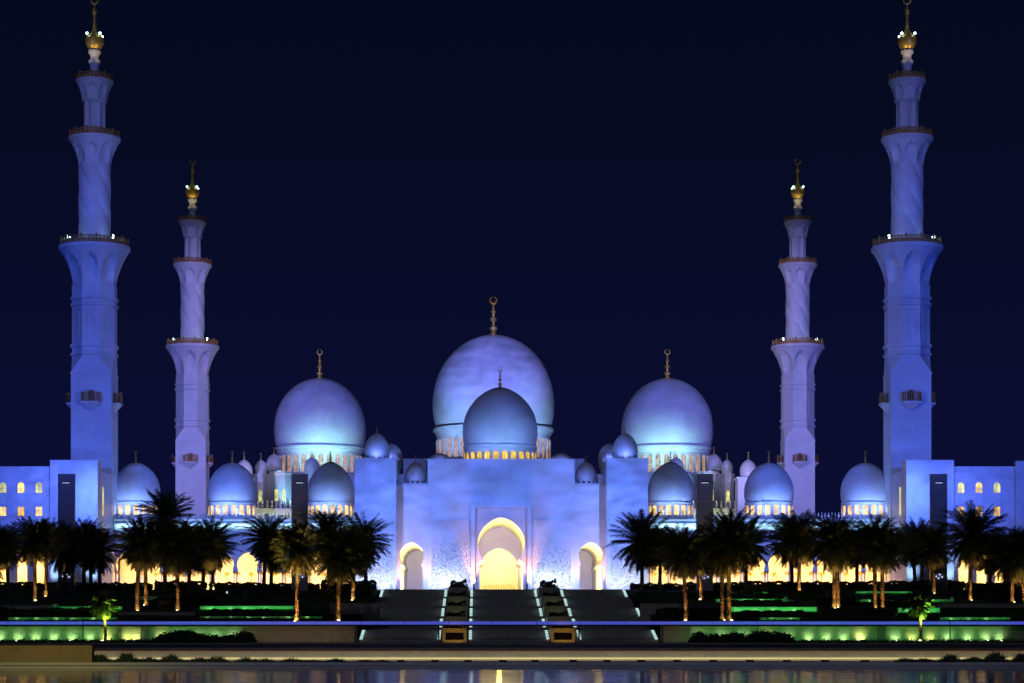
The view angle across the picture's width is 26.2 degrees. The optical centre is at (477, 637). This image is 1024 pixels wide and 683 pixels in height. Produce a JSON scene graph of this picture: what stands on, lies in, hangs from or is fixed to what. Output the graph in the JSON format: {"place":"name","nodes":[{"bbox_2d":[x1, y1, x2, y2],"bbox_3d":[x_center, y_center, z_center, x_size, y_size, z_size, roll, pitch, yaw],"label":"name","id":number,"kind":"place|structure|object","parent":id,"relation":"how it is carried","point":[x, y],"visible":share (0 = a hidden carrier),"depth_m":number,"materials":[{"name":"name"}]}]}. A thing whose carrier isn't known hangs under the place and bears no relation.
{"place":"outdoors","nodes":[
{"label":"outdoors","id":0,"kind":"place"},
{"bbox_2d":[0,590,377,621],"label":"garden slope","id":1,"kind":"structure","parent":0,"point":[308,606],"depth_m":340.11,"materials":[{"name":"plant"}]},
{"bbox_2d":[0,523,23,590],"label":"date palm","id":2,"kind":"object","parent":1,"relation":"on","point":[5,554],"visible":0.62,"depth_m":354.76,"materials":[{"name":"green plant"}]},
{"bbox_2d":[0,581,40,589],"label":"hedge","id":3,"kind":"object","parent":1,"relation":"on","point":[28,585],"visible":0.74,"depth_m":370.92,"materials":[{"name":"green plant"}]},
{"bbox_2d":[1,514,66,601],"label":"date palm","id":4,"kind":"object","parent":1,"relation":"on","point":[33,543],"visible":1,"depth_m":343.06,"materials":[{"name":"green plant"}]},
{"bbox_2d":[22,518,70,596],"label":"date palm","id":5,"kind":"object","parent":1,"relation":"on","point":[46,593],"visible":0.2,"depth_m":353.72,"materials":[{"name":"green plant"}]},
{"bbox_2d":[33,607,94,615],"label":"hedge","id":6,"kind":"object","parent":1,"relation":"on","point":[45,611],"visible":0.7,"depth_m":319.06,"materials":[{"name":"green plant"}]},
{"bbox_2d":[58,474,74,590],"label":"light tower","id":7,"kind":"structure","parent":1,"relation":"on","point":[66,497],"depth_m":367.50,"materials":[{"name":"metal"}]},
{"bbox_2d":[48,519,95,591],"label":"date palm","id":8,"kind":"object","parent":1,"relation":"on","point":[68,561],"visible":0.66,"depth_m":362.09,"materials":[{"name":"green plant"}]},
{"bbox_2d":[75,517,108,582],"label":"date palm","id":9,"kind":"object","parent":1,"relation":"on","point":[90,523],"visible":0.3,"depth_m":373.39,"materials":[{"name":"green plant"}]},
{"bbox_2d":[76,526,123,582],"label":"date palm","id":10,"kind":"object","parent":1,"relation":"on","point":[97,562],"visible":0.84,"depth_m":370.84,"materials":[{"name":"green plant"}]},
{"bbox_2d":[93,581,153,589],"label":"hedge","id":11,"kind":"object","parent":1,"relation":"on","point":[116,585],"visible":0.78,"depth_m":370.65,"materials":[{"name":"green plant"}]},
{"bbox_2d":[110,515,170,610],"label":"date palm","id":12,"kind":"object","parent":1,"relation":"on","point":[135,553],"visible":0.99,"depth_m":324.81,"materials":[{"name":"green plant"}]},
{"bbox_2d":[118,525,165,605],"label":"date palm","id":13,"kind":"object","parent":1,"relation":"on","point":[145,602],"visible":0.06,"depth_m":334.72,"materials":[{"name":"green plant"}]},
{"bbox_2d":[133,488,195,589],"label":"date palm","id":14,"kind":"object","parent":1,"relation":"on","point":[166,504],"visible":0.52,"depth_m":371.06,"materials":[{"name":"green plant"}]},
{"bbox_2d":[138,515,210,610],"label":"date palm","id":15,"kind":"object","parent":1,"relation":"on","point":[174,560],"visible":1,"depth_m":324.79,"materials":[{"name":"green plant"}]},
{"bbox_2d":[154,580,208,589],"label":"hedge","id":16,"kind":"object","parent":1,"relation":"on","point":[195,585],"visible":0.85,"depth_m":372.06,"materials":[{"name":"green plant"}]},
{"bbox_2d":[169,520,221,589],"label":"date palm","id":17,"kind":"object","parent":1,"relation":"on","point":[196,570],"visible":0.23,"depth_m":370.59,"materials":[{"name":"green plant"}]},
{"bbox_2d":[189,515,242,589],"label":"date palm","id":18,"kind":"object","parent":1,"relation":"on","point":[215,533],"visible":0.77,"depth_m":369.66,"materials":[{"name":"green plant"}]},
{"bbox_2d":[209,581,263,589],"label":"hedge","id":19,"kind":"object","parent":1,"relation":"on","point":[247,585],"visible":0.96,"depth_m":370.40,"materials":[{"name":"green plant"}]},
{"bbox_2d":[209,608,272,615],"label":"hedge","id":20,"kind":"object","parent":1,"relation":"on","point":[238,612],"visible":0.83,"depth_m":318.54,"materials":[{"name":"green plant"}]},
{"bbox_2d":[200,606,294,608],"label":"garden wall","id":21,"kind":"structure","parent":1,"relation":"on","point":[247,607],"depth_m":329.00,"materials":[{"name":"stone"}]},
{"bbox_2d":[234,513,290,589],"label":"date palm","id":22,"kind":"object","parent":1,"relation":"on","point":[269,526],"visible":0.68,"depth_m":373.62,"materials":[{"name":"green plant"}]},
{"bbox_2d":[246,524,286,583],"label":"date palm","id":23,"kind":"object","parent":1,"relation":"on","point":[271,568],"visible":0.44,"depth_m":372.71,"materials":[{"name":"green plant"}]},
{"bbox_2d":[263,582,320,589],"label":"hedge","id":24,"kind":"object","parent":1,"relation":"on","point":[283,586],"visible":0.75,"depth_m":370.20,"materials":[{"name":"green plant"}]},
{"bbox_2d":[263,520,330,620],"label":"date palm","id":25,"kind":"object","parent":1,"relation":"on","point":[296,551],"visible":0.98,"depth_m":305.82,"materials":[{"name":"green plant"}]},
{"bbox_2d":[291,474,307,590],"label":"light tower","id":26,"kind":"structure","parent":1,"relation":"on","point":[299,497],"depth_m":367.50,"materials":[{"name":"metal"}]},
{"bbox_2d":[296,505,360,590],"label":"date palm","id":27,"kind":"object","parent":1,"relation":"on","point":[328,522],"visible":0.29,"depth_m":364.94,"materials":[{"name":"green plant"}]},
{"bbox_2d":[304,524,378,620],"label":"date palm","id":28,"kind":"object","parent":1,"relation":"on","point":[342,563],"visible":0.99,"depth_m":305.82,"materials":[{"name":"green plant"}]},
{"bbox_2d":[320,579,376,589],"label":"hedge","id":29,"kind":"object","parent":1,"relation":"on","point":[361,585],"visible":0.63,"depth_m":371.57,"materials":[{"name":"green plant"}]},
{"bbox_2d":[330,603,380,621],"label":"garden wall","id":30,"kind":"structure","parent":1,"relation":"on","point":[370,611],"depth_m":322.00,"materials":[{"name":"stone"}]},
{"bbox_2d":[327,525,383,600],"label":"date palm","id":31,"kind":"object","parent":1,"relation":"on","point":[365,550],"visible":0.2,"depth_m":345.67,"materials":[{"name":"green plant"}]},
{"bbox_2d":[342,512,393,589],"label":"date palm","id":32,"kind":"object","parent":1,"relation":"on","point":[367,525],"visible":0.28,"depth_m":371.19,"materials":[{"name":"green plant"}]},
{"bbox_2d":[0,668,1023,682],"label":"water","id":33,"kind":"structure","parent":0,"point":[511,675],"depth_m":88.00,"materials":[{"name":"blue liquid"}]},
{"bbox_2d":[0,644,1023,647],"bbox_3d":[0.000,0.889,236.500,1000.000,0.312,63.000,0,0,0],"label":"road","id":34,"kind":"structure","parent":0,"point":[559,646],"depth_m":246.36,"materials":[{"name":"grey asphalt"}]},
{"bbox_2d":[0,642,1023,661],"bbox_3d":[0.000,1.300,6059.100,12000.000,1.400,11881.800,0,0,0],"label":"ground","id":35,"kind":"structure","parent":0,"point":[561,649],"depth_m":202.95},
{"bbox_2d":[0,626,117,640],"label":"garden wall","id":36,"kind":"structure","parent":35,"relation":"on","point":[62,633],"depth_m":300.00,"materials":[{"name":"stone"}]},
{"bbox_2d":[85,590,119,640],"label":"date palm","id":37,"kind":"object","parent":35,"relation":"on","point":[100,611],"visible":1,"depth_m":296.06,"materials":[{"name":"green plant"}]},
{"bbox_2d":[121,626,141,640],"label":"garden wall","id":38,"kind":"structure","parent":35,"relation":"on","point":[131,632],"depth_m":300.00,"materials":[{"name":"stone"}]},
{"bbox_2d":[169,629,198,642],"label":"bush","id":39,"kind":"object","parent":35,"relation":"on","point":[188,636],"visible":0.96,"depth_m":290.59,"materials":[{"name":"green plant"}]},
{"bbox_2d":[148,626,241,639],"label":"garden wall","id":40,"kind":"structure","parent":35,"relation":"on","point":[155,631],"depth_m":300.00,"materials":[{"name":"stone"}]},
{"bbox_2d":[242,626,356,641],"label":"garden wall","id":41,"kind":"structure","parent":35,"relation":"on","point":[304,633],"depth_m":300.15,"materials":[{"name":"stone"}]},
{"bbox_2d":[359,589,447,641],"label":"staircase","id":42,"kind":"structure","parent":35,"relation":"on","point":[404,605],"depth_m":333.40,"materials":[{"name":"stone"}]},
{"bbox_2d":[442,626,466,641],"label":"planter","id":43,"kind":"object","parent":35,"relation":"on","point":[454,633],"visible":0.76,"depth_m":300.40,"materials":[{"name":"stone"}]},
{"bbox_2d":[468,589,548,641],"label":"staircase","id":44,"kind":"structure","parent":35,"relation":"on","point":[492,605],"depth_m":333.40,"materials":[{"name":"stone"}]},
{"bbox_2d":[357,590,660,641],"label":"platform","id":45,"kind":"structure","parent":35,"relation":"on","point":[657,630],"depth_m":376.00,"materials":[{"name":"stone"}]},
{"bbox_2d":[0,460,110,584],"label":"corner block","id":46,"kind":"structure","parent":45,"relation":"on","point":[28,491],"depth_m":385.89,"materials":[{"name":"white stone"}]},
{"bbox_2d":[59,0,130,582],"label":"minaret","id":47,"kind":"object","parent":45,"relation":"on","point":[94,253],"visible":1,"depth_m":400.79,"materials":[{"name":"white stone"}]},
{"bbox_2d":[166,159,218,517],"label":"minaret","id":48,"kind":"object","parent":45,"relation":"on","point":[192,352],"visible":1,"depth_m":537.67,"materials":[{"name":"stone"}]},
{"bbox_2d":[114,451,354,589],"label":"front arcade","id":49,"kind":"object","parent":45,"relation":"on","point":[232,492],"visible":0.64,"depth_m":406.47,"materials":[{"name":"white stone"}]},
{"bbox_2d":[254,297,734,517],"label":"prayer hall","id":50,"kind":"structure","parent":45,"relation":"on","point":[317,419],"depth_m":585.66,"materials":[{"name":"white stone"}]},
{"bbox_2d":[355,370,647,589],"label":"gatehouse","id":51,"kind":"object","parent":45,"relation":"on","point":[500,505],"visible":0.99,"depth_m":398.00,"materials":[{"name":"white stone"}]},
{"bbox_2d":[648,450,887,589],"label":"front arcade","id":52,"kind":"object","parent":45,"relation":"on","point":[768,490],"visible":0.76,"depth_m":406.54,"materials":[{"name":"white stone"}]},
{"bbox_2d":[771,159,823,517],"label":"minaret","id":53,"kind":"object","parent":45,"relation":"on","point":[797,352],"visible":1,"depth_m":537.73,"materials":[{"name":"stone"}]},
{"bbox_2d":[871,0,942,583],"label":"minaret","id":54,"kind":"object","parent":45,"relation":"on","point":[906,254],"visible":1,"depth_m":400.82,"materials":[{"name":"stone"}]},
{"bbox_2d":[892,460,1023,583],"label":"corner block","id":55,"kind":"structure","parent":45,"relation":"on","point":[987,487],"depth_m":385.81,"materials":[{"name":"white stone"}]},
{"bbox_2d":[0,621,1023,641],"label":"light rail","id":56,"kind":"object","parent":35,"relation":"on","point":[511,623],"visible":0.94,"depth_m":299.24,"materials":[{"name":"blue"}]},
{"bbox_2d":[0,643,1023,648],"bbox_3d":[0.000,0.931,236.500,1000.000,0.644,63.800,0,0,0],"label":"kerb","id":57,"kind":"structure","parent":35,"relation":"on","point":[534,643],"depth_m":268.00,"materials":[{"name":"stone"}]},
{"bbox_2d":[0,590,1023,642],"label":"ground cover","id":58,"kind":"object","parent":35,"relation":"on","point":[301,619],"visible":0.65,"depth_m":296.99,"materials":[{"name":"green plant"}]},
{"bbox_2d":[541,600,565,617],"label":"planter","id":59,"kind":"object","parent":58,"relation":"on","point":[550,607],"visible":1,"depth_m":330.80,"materials":[{"name":"stone"}]},
{"bbox_2d":[547,626,574,641],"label":"planter","id":60,"kind":"object","parent":35,"relation":"on","point":[561,634],"visible":0.72,"depth_m":300.40,"materials":[{"name":"stone"}]},
{"bbox_2d":[559,589,658,641],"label":"staircase","id":61,"kind":"structure","parent":35,"relation":"on","point":[600,605],"depth_m":333.40,"materials":[{"name":"stone"}]},
{"bbox_2d":[660,626,689,641],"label":"garden wall","id":62,"kind":"structure","parent":35,"relation":"on","point":[676,633],"depth_m":300.15,"materials":[{"name":"stone"}]},
{"bbox_2d":[742,629,774,642],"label":"bush","id":63,"kind":"object","parent":35,"relation":"on","point":[759,637],"visible":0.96,"depth_m":290.39,"materials":[{"name":"green plant"}]},
{"bbox_2d":[690,626,877,640],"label":"garden wall","id":64,"kind":"structure","parent":35,"relation":"on","point":[865,633],"depth_m":300.00,"materials":[{"name":"stone"}]},
{"bbox_2d":[899,590,935,641],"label":"date palm","id":65,"kind":"object","parent":35,"relation":"on","point":[919,608],"visible":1,"depth_m":296.06,"materials":[{"name":"green plant"}]},
{"bbox_2d":[885,626,1003,641],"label":"garden wall","id":66,"kind":"structure","parent":35,"relation":"on","point":[962,633],"depth_m":300.00,"materials":[{"name":"stone"}]},
{"bbox_2d":[1003,626,1023,640],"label":"garden wall","id":67,"kind":"structure","parent":35,"relation":"on","point":[1012,632],"depth_m":300.15,"materials":[{"name":"stone"}]},
{"bbox_2d":[0,0,1023,517],"label":"sky","id":68,"kind":"structure","parent":0,"point":[619,175],"materials":[{"name":"blue"}]},
{"bbox_2d":[536,578,558,598],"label":"planter","id":69,"kind":"object","parent":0,"point":[548,586],"visible":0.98,"depth_m":361.81,"materials":[{"name":"stone"}]},
{"bbox_2d":[93,651,1023,661],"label":"pool grass","id":70,"kind":"structure","parent":0,"point":[996,656],"depth_m":113.88,"materials":[{"name":"green plant"}]},
{"bbox_2d":[94,650,1023,660],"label":"boundary wall","id":71,"kind":"structure","parent":0,"point":[627,655],"depth_m":190.00,"materials":[{"name":"stone"}]},
{"bbox_2d":[734,452,755,514],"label":"stair pavilion","id":72,"kind":"structure","parent":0,"point":[747,467],"depth_m":552.80,"materials":[{"name":"stone"}]},
{"bbox_2d":[628,590,1023,621],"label":"garden slope","id":73,"kind":"structure","parent":0,"point":[711,603],"depth_m":334.04,"materials":[{"name":"plant"}]},
{"bbox_2d":[603,506,672,589],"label":"date palm","id":74,"kind":"object","parent":73,"relation":"on","point":[633,525],"visible":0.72,"depth_m":368.66,"materials":[{"name":"green plant"}]},
{"bbox_2d":[630,521,680,591],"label":"date palm","id":75,"kind":"object","parent":73,"relation":"on","point":[652,542],"visible":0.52,"depth_m":365.13,"materials":[{"name":"green plant"}]},
{"bbox_2d":[629,582,682,589],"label":"hedge","id":76,"kind":"object","parent":73,"relation":"on","point":[665,586],"visible":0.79,"depth_m":372.54,"materials":[{"name":"green plant"}]},
{"bbox_2d":[639,603,689,620],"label":"garden wall","id":77,"kind":"structure","parent":73,"relation":"on","point":[647,610],"depth_m":322.00,"materials":[{"name":"stone"}]},
{"bbox_2d":[646,522,714,620],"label":"date palm","id":78,"kind":"object","parent":73,"relation":"on","point":[680,558],"visible":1,"depth_m":305.99,"materials":[{"name":"green plant"}]},
{"bbox_2d":[655,607,719,616],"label":"hedge","id":79,"kind":"object","parent":73,"relation":"on","point":[671,612],"visible":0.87,"depth_m":317.19,"materials":[{"name":"green plant"}]},
{"bbox_2d":[696,474,712,590],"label":"light tower","id":80,"kind":"structure","parent":73,"relation":"on","point":[704,494],"depth_m":367.50,"materials":[{"name":"metal"}]},
{"bbox_2d":[690,516,757,620],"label":"date palm","id":81,"kind":"object","parent":73,"relation":"on","point":[718,571],"visible":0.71,"depth_m":306.83,"materials":[{"name":"green plant"}]},
{"bbox_2d":[689,506,762,620],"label":"date palm","id":82,"kind":"object","parent":73,"relation":"on","point":[725,557],"visible":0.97,"depth_m":305.76,"materials":[{"name":"green plant"}]},
{"bbox_2d":[703,590,762,596],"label":"hedge","id":83,"kind":"object","parent":73,"relation":"on","point":[756,593],"visible":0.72,"depth_m":354.16,"materials":[{"name":"green plant"}]},
{"bbox_2d":[724,599,783,606],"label":"hedge","id":84,"kind":"object","parent":73,"relation":"on","point":[774,602],"visible":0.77,"depth_m":335.17,"materials":[{"name":"green plant"}]},
{"bbox_2d":[737,515,778,589],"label":"date palm","id":85,"kind":"object","parent":73,"relation":"on","point":[756,560],"visible":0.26,"depth_m":370.81,"materials":[{"name":"green plant"}]},
{"bbox_2d":[739,580,796,589],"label":"hedge","id":86,"kind":"object","parent":73,"relation":"on","point":[769,585],"visible":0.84,"depth_m":372.10,"materials":[{"name":"green plant"}]},
{"bbox_2d":[740,610,805,615],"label":"hedge","id":87,"kind":"object","parent":73,"relation":"on","point":[771,613],"visible":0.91,"depth_m":318.62,"materials":[{"name":"green plant"}]},
{"bbox_2d":[731,607,816,611],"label":"garden wall","id":88,"kind":"structure","parent":73,"relation":"on","point":[806,609],"depth_m":328.00,"materials":[{"name":"stone"}]},
{"bbox_2d":[763,512,818,583],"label":"date palm","id":89,"kind":"object","parent":73,"relation":"on","point":[777,556],"visible":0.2,"depth_m":372.56,"materials":[{"name":"green plant"}]},
{"bbox_2d":[764,509,830,590],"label":"date palm","id":90,"kind":"object","parent":73,"relation":"on","point":[797,531],"visible":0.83,"depth_m":363.00,"materials":[{"name":"green plant"}]},
{"bbox_2d":[796,580,851,589],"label":"hedge","id":91,"kind":"object","parent":73,"relation":"on","point":[825,585],"visible":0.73,"depth_m":372.51,"materials":[{"name":"green plant"}]},
{"bbox_2d":[794,597,856,605],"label":"hedge","id":92,"kind":"object","parent":73,"relation":"on","point":[851,601],"visible":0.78,"depth_m":336.54,"materials":[{"name":"green plant"}]},
{"bbox_2d":[801,514,861,608],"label":"date palm","id":93,"kind":"object","parent":73,"relation":"on","point":[834,562],"visible":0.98,"depth_m":327.75,"materials":[{"name":"green plant"}]},
{"bbox_2d":[844,513,904,610],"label":"date palm","id":94,"kind":"object","parent":73,"relation":"on","point":[874,528],"visible":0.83,"depth_m":324.89,"materials":[{"name":"green plant"}]},
{"bbox_2d":[852,525,912,607],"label":"date palm","id":95,"kind":"object","parent":73,"relation":"on","point":[888,562],"visible":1,"depth_m":323.75,"materials":[{"name":"green plant"}]},
{"bbox_2d":[851,580,913,589],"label":"hedge","id":96,"kind":"object","parent":73,"relation":"on","point":[899,585],"visible":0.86,"depth_m":370.26,"materials":[{"name":"green plant"}]},
{"bbox_2d":[903,524,957,591],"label":"date palm","id":97,"kind":"object","parent":73,"relation":"on","point":[930,545],"visible":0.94,"depth_m":361.86,"materials":[{"name":"green plant"}]},
{"bbox_2d":[930,474,946,590],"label":"light tower","id":98,"kind":"structure","parent":73,"relation":"on","point":[938,493],"depth_m":367.50,"materials":[{"name":"metal"}]},
{"bbox_2d":[912,580,965,589],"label":"hedge","id":99,"kind":"object","parent":73,"relation":"on","point":[951,585],"visible":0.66,"depth_m":371.20,"materials":[{"name":"green plant"}]},
{"bbox_2d":[934,500,1015,600],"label":"date palm","id":100,"kind":"object","parent":73,"relation":"on","point":[968,546],"visible":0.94,"depth_m":345.74,"materials":[{"name":"green plant"}]},
{"bbox_2d":[937,603,1023,607],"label":"garden wall","id":101,"kind":"structure","parent":73,"relation":"on","point":[984,605],"depth_m":330.00,"materials":[{"name":"stone"}]},
{"bbox_2d":[963,588,1021,597],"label":"hedge","id":102,"kind":"object","parent":73,"relation":"on","point":[989,593],"visible":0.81,"depth_m":353.23,"materials":[{"name":"green plant"}]},
{"bbox_2d":[964,581,1021,589],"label":"hedge","id":103,"kind":"object","parent":73,"relation":"on","point":[986,586],"visible":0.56,"depth_m":370.95,"materials":[{"name":"green plant"}]},
{"bbox_2d":[978,526,1023,602],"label":"date palm","id":104,"kind":"object","parent":73,"relation":"on","point":[1011,581],"visible":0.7,"depth_m":341.10,"materials":[{"name":"green plant"}]},
{"bbox_2d":[982,525,1023,599],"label":"date palm","id":105,"kind":"object","parent":73,"relation":"on","point":[1017,558],"visible":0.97,"depth_m":338.82,"materials":[{"name":"green plant"}]},
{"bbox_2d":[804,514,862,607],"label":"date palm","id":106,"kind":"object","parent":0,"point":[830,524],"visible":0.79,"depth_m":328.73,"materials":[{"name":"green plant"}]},
{"bbox_2d":[894,520,929,581],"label":"date palm","id":107,"kind":"object","parent":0,"point":[907,562],"visible":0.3,"depth_m":378.91,"materials":[{"name":"green plant"}]},
{"label":"pool floor","id":108,"kind":"structure","parent":0,"visible":0},
{"bbox_2d":[0,662,1023,667],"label":"pool edge","id":109,"kind":"object","parent":108,"relation":"on","point":[511,664],"visible":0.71,"depth_m":109.92,"materials":[{"name":"stone"}]},
{"bbox_2d":[0,645,94,661],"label":"pool wall","id":110,"kind":"structure","parent":109,"relation":"on","point":[46,653],"depth_m":113.00,"materials":[{"name":"stone"}]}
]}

